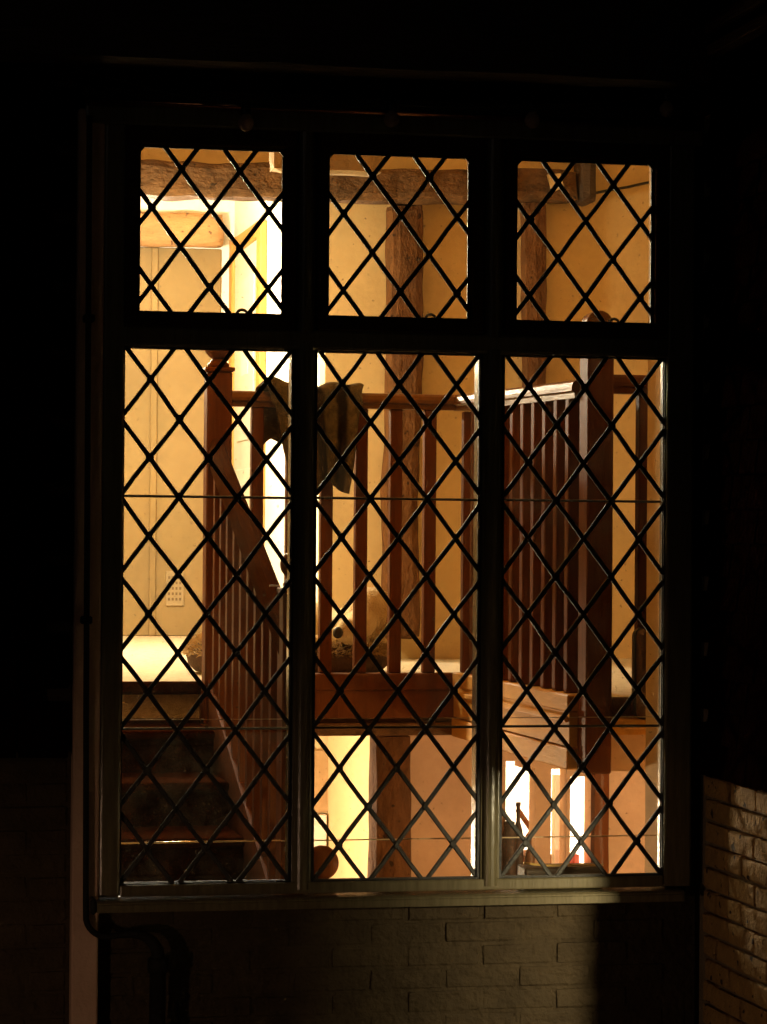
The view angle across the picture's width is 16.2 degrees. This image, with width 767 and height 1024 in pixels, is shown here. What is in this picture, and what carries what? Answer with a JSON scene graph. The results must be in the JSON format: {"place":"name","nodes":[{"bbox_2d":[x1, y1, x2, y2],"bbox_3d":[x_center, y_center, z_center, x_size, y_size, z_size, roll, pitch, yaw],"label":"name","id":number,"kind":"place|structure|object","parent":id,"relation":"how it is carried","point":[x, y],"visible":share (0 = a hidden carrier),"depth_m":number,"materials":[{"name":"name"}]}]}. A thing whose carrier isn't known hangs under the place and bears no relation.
{"place":"outdoors","nodes":[
{"label":"outdoors","id":0,"kind":"place"},
{"bbox_2d":[141,197,234,362],"bbox_3d":[-1.909,-0.647,11.823,2.800,2.590,0.120,1,-1,-11],"label":"wall passage end","id":1,"kind":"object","parent":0,"point":[225,209],"depth_m":12.01,"materials":[{"name":"white paint"}]},
{"bbox_2d":[148,247,158,635],"bbox_3d":[-1.016,-0.311,11.919,0.030,1.714,0.018,1,-1,-11],"label":"batten","id":2,"kind":"object","parent":1,"relation":"attached to","point":[153,444],"visible":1,"depth_m":11.91,"materials":[{"name":"paint"}]},
{"bbox_2d":[123,247,220,635],"bbox_3d":[-1.994,-0.321,11.735,2.585,1.717,0.012,1,-1,-11],"label":"alcove panel","id":3,"kind":"object","parent":1,"relation":"attached to","point":[180,384],"visible":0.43,"depth_m":11.94,"materials":[{"name":"paint"}]},
{"bbox_2d":[165,571,183,605],"bbox_3d":[-0.922,0.339,11.936,0.082,0.155,0.010,1,-1,-11],"label":"air vent","id":4,"kind":"object","parent":3,"relation":"attached to","point":[175,595],"visible":0.77,"depth_m":11.93,"materials":[{"name":"white plastic"}]},
{"bbox_2d":[140,211,223,247],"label":"lintel","id":5,"kind":"structure","parent":1,"relation":"attached to","point":[209,233],"depth_m":11.88,"materials":[{"name":"beige wood"}]},
{"bbox_2d":[141,148,268,163],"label":"wall above beam","id":6,"kind":"structure","parent":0,"point":[212,156],"depth_m":9.62,"materials":[{"name":"beige paint"}]},
{"bbox_2d":[234,201,318,602],"bbox_3d":[-0.399,-0.645,10.957,0.106,2.590,2.179,1,-1,-11],"label":"wall passage","id":7,"kind":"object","parent":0,"point":[248,214],"depth_m":10.91,"materials":[{"name":"white paint"}]},
{"bbox_2d":[228,220,266,546],"bbox_3d":[-0.588,-0.334,11.528,0.028,1.762,0.900,1,-1,-11],"label":"passage door","id":8,"kind":"structure","parent":7,"relation":"attached to","point":[246,288],"depth_m":11.51,"materials":[{"name":"paint"}]},
{"bbox_2d":[236,468,249,507],"bbox_3d":[-0.596,0.105,11.532,0.007,0.580,0.480,1,-1,-11],"label":"door panel","id":9,"kind":"structure","parent":8,"relation":"in","point":[243,475],"depth_m":11.51,"materials":[{"name":"paint"}]},
{"bbox_2d":[234,241,255,472],"bbox_3d":[-0.582,-0.297,11.539,0.014,1.677,0.700,1,-1,-11],"label":"door leaf","id":10,"kind":"structure","parent":8,"relation":"in","point":[241,449],"depth_m":11.67,"materials":[{"name":"paint"}]},
{"bbox_2d":[236,273,254,441],"bbox_3d":[-0.590,-0.655,11.540,0.007,0.700,0.480,1,-1,-11],"label":"door panel","id":11,"kind":"structure","parent":8,"relation":"in","point":[246,286],"depth_m":11.53,"materials":[{"name":"paint"}]},
{"bbox_2d":[315,736,327,814],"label":"wall","id":12,"kind":"structure","parent":0,"point":[324,739],"depth_m":10.46,"materials":[{"name":"beige paint"}]},
{"bbox_2d":[314,750,327,812],"bbox_3d":[-0.210,1.041,10.446,0.212,0.240,0.024,1,-1,-11],"label":"wall picture","id":13,"kind":"object","parent":12,"relation":"attached to","point":[321,772],"depth_m":10.43},
{"bbox_2d":[269,152,382,176],"bbox_3d":[-0.193,-1.270,9.060,0.383,0.278,0.114,1,-1,-11],"label":"joist","id":14,"kind":"object","parent":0,"point":[345,165],"visible":0.12,"depth_m":9.02,"materials":[{"name":"paint"}]},
{"bbox_2d":[327,736,369,877],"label":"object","id":15,"kind":"object","parent":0,"point":[345,806],"depth_m":9.99,"materials":[{"name":"beige paint"}]},
{"bbox_2d":[0,66,699,1023],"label":"front wall","id":16,"kind":"structure","parent":0,"point":[632,962],"depth_m":6.46,"materials":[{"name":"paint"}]},
{"bbox_2d":[69,108,104,1023],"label":"render strip","id":17,"kind":"object","parent":16,"relation":"attached to","point":[83,980],"visible":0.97,"depth_m":6.28,"materials":[{"name":"brown paint"}]},
{"bbox_2d":[80,115,167,1023],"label":"wall pipe","id":18,"kind":"object","parent":17,"relation":"attached to","point":[157,965],"depth_m":6.26,"materials":[{"name":"black metal"}]},
{"bbox_2d":[83,104,702,914],"bbox_3d":[0.028,-0.004,6.470,1.505,1.887,0.168,1,-1,-11],"label":"leaded window","id":19,"kind":"structure","parent":16,"relation":"attached to","point":[305,330],"depth_m":6.45,"materials":[{"name":"paint"}]},
{"bbox_2d":[121,716,655,843],"bbox_3d":[0.000,0.651,6.580,1.385,0.298,0.006,1,-1,-11],"label":"glazing strip","id":20,"kind":"object","parent":19,"relation":"attached to","point":[362,839],"visible":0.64,"depth_m":6.56,"materials":[{"name":"metal"}]},
{"bbox_2d":[84,97,697,128],"bbox_3d":[0.034,-0.948,6.422,1.490,0.018,0.015,1,-1,-11],"label":"drip bar","id":21,"kind":"object","parent":19,"relation":"attached to","point":[362,111],"visible":1,"depth_m":6.42,"materials":[{"name":"black metal"}]},
{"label":"jetty","id":22,"kind":"object","parent":16,"relation":"attached to","visible":0},
{"bbox_3d":[0.012,-0.989,6.384,1.592,0.096,0.006,1,-1,-11],"label":"festoon cable","id":23,"kind":"object","parent":22,"relation":"hanging from","visible":0},
{"bbox_2d":[238,102,253,130],"bbox_3d":[-0.322,-0.924,6.316,0.038,0.068,0.038,1,-1,-11],"label":"festoon bulb","id":24,"kind":"object","parent":23,"relation":"hanging from","point":[245,122],"visible":1,"depth_m":6.30,"materials":[{"name":"black glass"}]},
{"bbox_2d":[384,99,399,127],"bbox_3d":[0.019,-0.943,6.386,0.038,0.068,0.038,1,-1,-11],"label":"festoon bulb","id":25,"kind":"object","parent":23,"relation":"hanging from","point":[391,118],"visible":1,"depth_m":6.38,"materials":[{"name":"black glass"}]},
{"bbox_2d":[524,100,539,128],"bbox_3d":[0.355,-0.951,6.454,0.038,0.068,0.038,1,-1,-11],"label":"festoon bulb","id":26,"kind":"object","parent":23,"relation":"hanging from","point":[532,120],"visible":1,"depth_m":6.44,"materials":[{"name":"black glass"}]},
{"bbox_2d":[122,636,631,718],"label":"landing floor","id":27,"kind":"structure","parent":0,"point":[147,658],"depth_m":8.89,"materials":[{"name":"carpet"}]},
{"bbox_2d":[181,632,386,672],"bbox_3d":[-0.306,0.452,8.711,0.712,0.133,0.644,1,-1,-11],"label":"dog bed","id":28,"kind":"object","parent":27,"relation":"on","point":[342,656],"visible":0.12,"depth_m":8.55,"materials":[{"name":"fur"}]},
{"bbox_2d":[316,586,386,647],"bbox_3d":[-0.213,0.365,8.710,0.624,0.269,0.450,0,-1,35],"label":"dog","id":29,"kind":"object","parent":28,"relation":"on","point":[376,615],"visible":0.32,"depth_m":8.52},
{"bbox_2d":[200,718,452,722],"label":"ceiling","id":30,"kind":"structure","parent":27,"relation":"attached to","point":[380,720],"depth_m":8.23,"materials":[{"name":"beige paint"}]},
{"bbox_2d":[199,391,457,735],"bbox_3d":[-0.147,0.156,8.176,0.815,1.038,0.085,1,-1,-11],"label":"landing balustrade","id":31,"kind":"object","parent":27,"relation":"on","point":[426,690],"visible":0.5,"depth_m":8.19,"materials":[{"name":"brown wood"}]},
{"bbox_2d":[255,377,363,493],"bbox_3d":[-0.216,-0.231,8.147,0.328,0.352,0.140,1,-1,-11],"label":"garment","id":32,"kind":"object","parent":31,"relation":"hanging from","point":[338,420],"visible":0.45,"depth_m":8.12,"materials":[{"name":"black fabric"}]},
{"bbox_2d":[318,156,648,658],"bbox_3d":[0.732,-0.646,10.013,1.946,2.590,0.120,1,-1,-11],"label":"wall landing","id":33,"kind":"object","parent":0,"point":[613,223],"depth_m":9.85,"materials":[{"name":"beige paint"}]},
{"bbox_2d":[380,204,423,638],"bbox_3d":[0.067,-0.327,9.749,0.146,1.569,0.135,1,-1,-11],"label":"wall post","id":34,"kind":"object","parent":33,"relation":"attached to","point":[403,254],"depth_m":9.70,"materials":[{"name":"brown wood"}]},
{"bbox_2d":[141,159,467,204],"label":"ceiling beam","id":35,"kind":"structure","parent":34,"relation":"on","point":[400,186],"depth_m":9.54,"materials":[{"name":"brown wood"}]},
{"bbox_2d":[520,202,546,386],"bbox_3d":[0.549,-0.300,9.870,0.114,1.676,0.091,1,-1,-11],"label":"wall post","id":36,"kind":"object","parent":33,"relation":"attached to","point":[533,258],"depth_m":9.84,"materials":[{"name":"brown wood"}]},
{"bbox_2d":[518,168,577,203],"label":"ceiling beam","id":37,"kind":"structure","parent":36,"relation":"on","point":[533,185],"depth_m":9.81,"materials":[{"name":"brown wood"}]},
{"bbox_2d":[547,173,563,190],"bbox_3d":[0.624,-1.194,9.801,0.062,0.070,0.014,1,-1,-11],"label":"plaster patch","id":38,"kind":"object","parent":37,"relation":"attached to","point":[551,182],"visible":0.43,"depth_m":9.79,"materials":[{"name":"beige paint"}]},
{"bbox_2d":[573,163,595,206],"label":"timber block","id":39,"kind":"structure","parent":33,"relation":"attached to","point":[586,183],"depth_m":9.83,"materials":[{"name":"brown wood"}]},
{"bbox_2d":[596,181,648,193],"bbox_3d":[0.891,-1.200,9.971,0.222,0.060,0.015,1,-1,-11],"label":"cable","id":40,"kind":"object","parent":33,"relation":"attached to","point":[626,187],"visible":0.6,"depth_m":9.97,"materials":[{"name":"black plastic"}]},
{"bbox_2d":[515,809,528,861],"bbox_3d":[0.462,1.676,8.754,0.147,1.435,0.160,1,-1,-11],"label":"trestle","id":41,"kind":"object","parent":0,"point":[524,819],"visible":0.04,"depth_m":8.75,"materials":[{"name":"brown wood"}]},
{"bbox_2d":[525,839,534,862],"bbox_3d":[0.453,1.075,8.349,0.032,0.145,0.032,1,-1,-11],"label":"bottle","id":42,"kind":"object","parent":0,"point":[529,857],"visible":0.23,"depth_m":8.34,"materials":[{"name":"glass"}]},
{"bbox_2d":[505,761,583,862],"bbox_3d":[0.819,1.558,10.001,1.739,1.704,0.100,1,-1,-11],"label":"wall kitchen back","id":43,"kind":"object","parent":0,"point":[519,792],"depth_m":9.90,"materials":[{"name":"white paint"}]},
{"bbox_2d":[612,681,631,696],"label":"gallery floor","id":44,"kind":"structure","parent":0,"point":[621,688],"depth_m":7.89,"materials":[{"name":"carpet"}]},
{"bbox_2d":[452,380,579,769],"bbox_3d":[0.370,0.156,7.656,0.078,1.041,1.261,1,-1,-13],"label":"gallery balustrade","id":45,"kind":"object","parent":44,"relation":"on","point":[527,652],"visible":0.5,"depth_m":7.42,"materials":[{"name":"brown wood"}]},
{"bbox_2d":[577,310,613,773],"bbox_3d":[0.551,0.077,7.006,0.072,1.198,0.082,1,-1,-11],"label":"newel post","id":46,"kind":"object","parent":44,"relation":"on","point":[593,577],"visible":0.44,"depth_m":6.97,"materials":[{"name":"brown wood"}]},
{"bbox_2d":[611,374,647,770],"bbox_3d":[1.426,0.164,7.136,1.697,1.030,0.179,1,-1,-11],"label":"front balustrade","id":47,"kind":"object","parent":44,"relation":"on","point":[633,739],"visible":0.13,"depth_m":7.01,"materials":[{"name":"brown wood"}]},
{"bbox_2d":[631,627,645,718],"bbox_3d":[0.753,0.411,6.958,0.225,0.244,0.082,1,-1,-11],"label":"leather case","id":48,"kind":"object","parent":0,"point":[638,708],"visible":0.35,"depth_m":6.91,"materials":[{"name":"leather"}]},
{"bbox_2d":[645,88,704,1023],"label":"wall front lining","id":49,"kind":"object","parent":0,"point":[652,653],"depth_m":6.74,"materials":[{"name":"beige paint"}]},
{"bbox_3d":[0.504,1.159,8.353,0.340,0.022,0.109,1,-1,-11],"label":"hall shelf","id":50,"kind":"object","parent":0,"visible":0},
{"bbox_2d":[502,821,515,874],"bbox_3d":[0.388,1.049,8.336,0.044,0.195,0.044,1,-1,-11],"label":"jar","id":51,"kind":"object","parent":50,"relation":"on","point":[508,848],"visible":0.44,"depth_m":8.32,"materials":[{"name":"brown glass"}]},
{"bbox_2d":[515,802,522,874],"bbox_3d":[0.416,1.022,8.342,0.034,0.250,0.034,1,-1,-11],"label":"bottle","id":52,"kind":"object","parent":50,"relation":"on","point":[519,859],"visible":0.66,"depth_m":8.33,"materials":[{"name":"brown glass"}]},
{"bbox_2d":[517,862,603,874],"bbox_3d":[0.438,0.888,6.721,0.205,0.047,0.087,1,-1,-11],"label":"tray","id":53,"kind":"object","parent":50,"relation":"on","point":[526,868],"visible":0.64,"depth_m":6.69,"materials":[{"name":"brown wood"}]},
{"bbox_2d":[570,854,578,862],"bbox_3d":[0.598,1.111,8.470,0.018,0.078,0.060,1,-1,-11],"label":"red carton","id":54,"kind":"object","parent":50,"relation":"on","point":[575,859],"visible":0.24,"depth_m":8.44,"materials":[{"name":"red cardboard"}]},
{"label":"lower floor","id":55,"kind":"structure","parent":0,"visible":0},
{"bbox_2d":[121,439,280,881],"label":"staircase","id":56,"kind":"structure","parent":55,"relation":"on","point":[205,808],"depth_m":7.47,"materials":[{"name":"wood"}]},
{"bbox_2d":[202,350,234,723],"bbox_3d":[-0.501,0.093,8.113,0.090,1.275,0.090,1,-1,-11],"label":"newel post","id":57,"kind":"object","parent":56,"relation":"on","point":[217,419],"visible":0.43,"depth_m":8.08,"materials":[{"name":"brown wood"}]},
{"bbox_2d":[276,553,286,878],"bbox_3d":[-0.230,0.832,6.717,0.074,1.471,0.074,1,-1,-11],"label":"newel post","id":58,"kind":"object","parent":56,"relation":"attached to","point":[282,723],"visible":0.12,"depth_m":6.69,"materials":[{"name":"brown wood"}]},
{"bbox_2d":[314,813,326,846],"bbox_3d":[-0.272,1.786,10.409,0.090,1.240,0.058,1,-1,-11],"label":"bright panel","id":59,"kind":"object","parent":55,"relation":"on","point":[320,833],"visible":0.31,"depth_m":10.39,"materials":[{"name":"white paint"}]},
{"bbox_2d":[314,845,338,878],"bbox_3d":[-0.162,1.607,6.831,0.088,1.525,0.088,1,-1,-11],"label":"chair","id":60,"kind":"object","parent":55,"relation":"on","point":[322,853],"visible":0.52,"depth_m":6.81,"materials":[{"name":"brown wood"}]},
{"bbox_2d":[367,735,411,877],"bbox_3d":[0.013,1.535,8.316,0.131,1.705,0.148,1,-1,-11],"label":"post","id":61,"kind":"object","parent":55,"relation":"on","point":[391,806],"visible":0.47,"depth_m":8.26,"materials":[{"name":"brown wood"}]},
{"bbox_2d":[408,735,644,876],"bbox_3d":[0.997,1.546,8.547,1.970,1.700,0.080,1,-1,-11],"label":"wall","id":62,"kind":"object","parent":55,"relation":"on","point":[449,805],"depth_m":8.36,"materials":[{"name":"beige paint"}]},
{"bbox_2d":[551,775,559,863],"bbox_3d":[0.557,1.616,8.590,0.044,1.555,0.040,1,-1,-11],"label":"white post","id":63,"kind":"object","parent":55,"relation":"on","point":[555,819],"visible":0.22,"depth_m":8.58,"materials":[{"name":"paint"}]},
{"bbox_2d":[590,774,608,872],"bbox_3d":[0.671,1.540,8.414,0.062,1.705,0.053,1,-1,-11],"label":"post","id":64,"kind":"object","parent":55,"relation":"on","point":[599,849],"visible":0.23,"depth_m":8.40,"materials":[{"name":"brown wood"}]},
{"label":"ground","id":65,"kind":"structure","parent":0,"visible":0},
{"bbox_2d":[699,0,766,1023],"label":"wing wall","id":66,"kind":"structure","parent":65,"relation":"on","point":[733,918],"depth_m":6.37,"materials":[{"name":"brick"}]}
]}

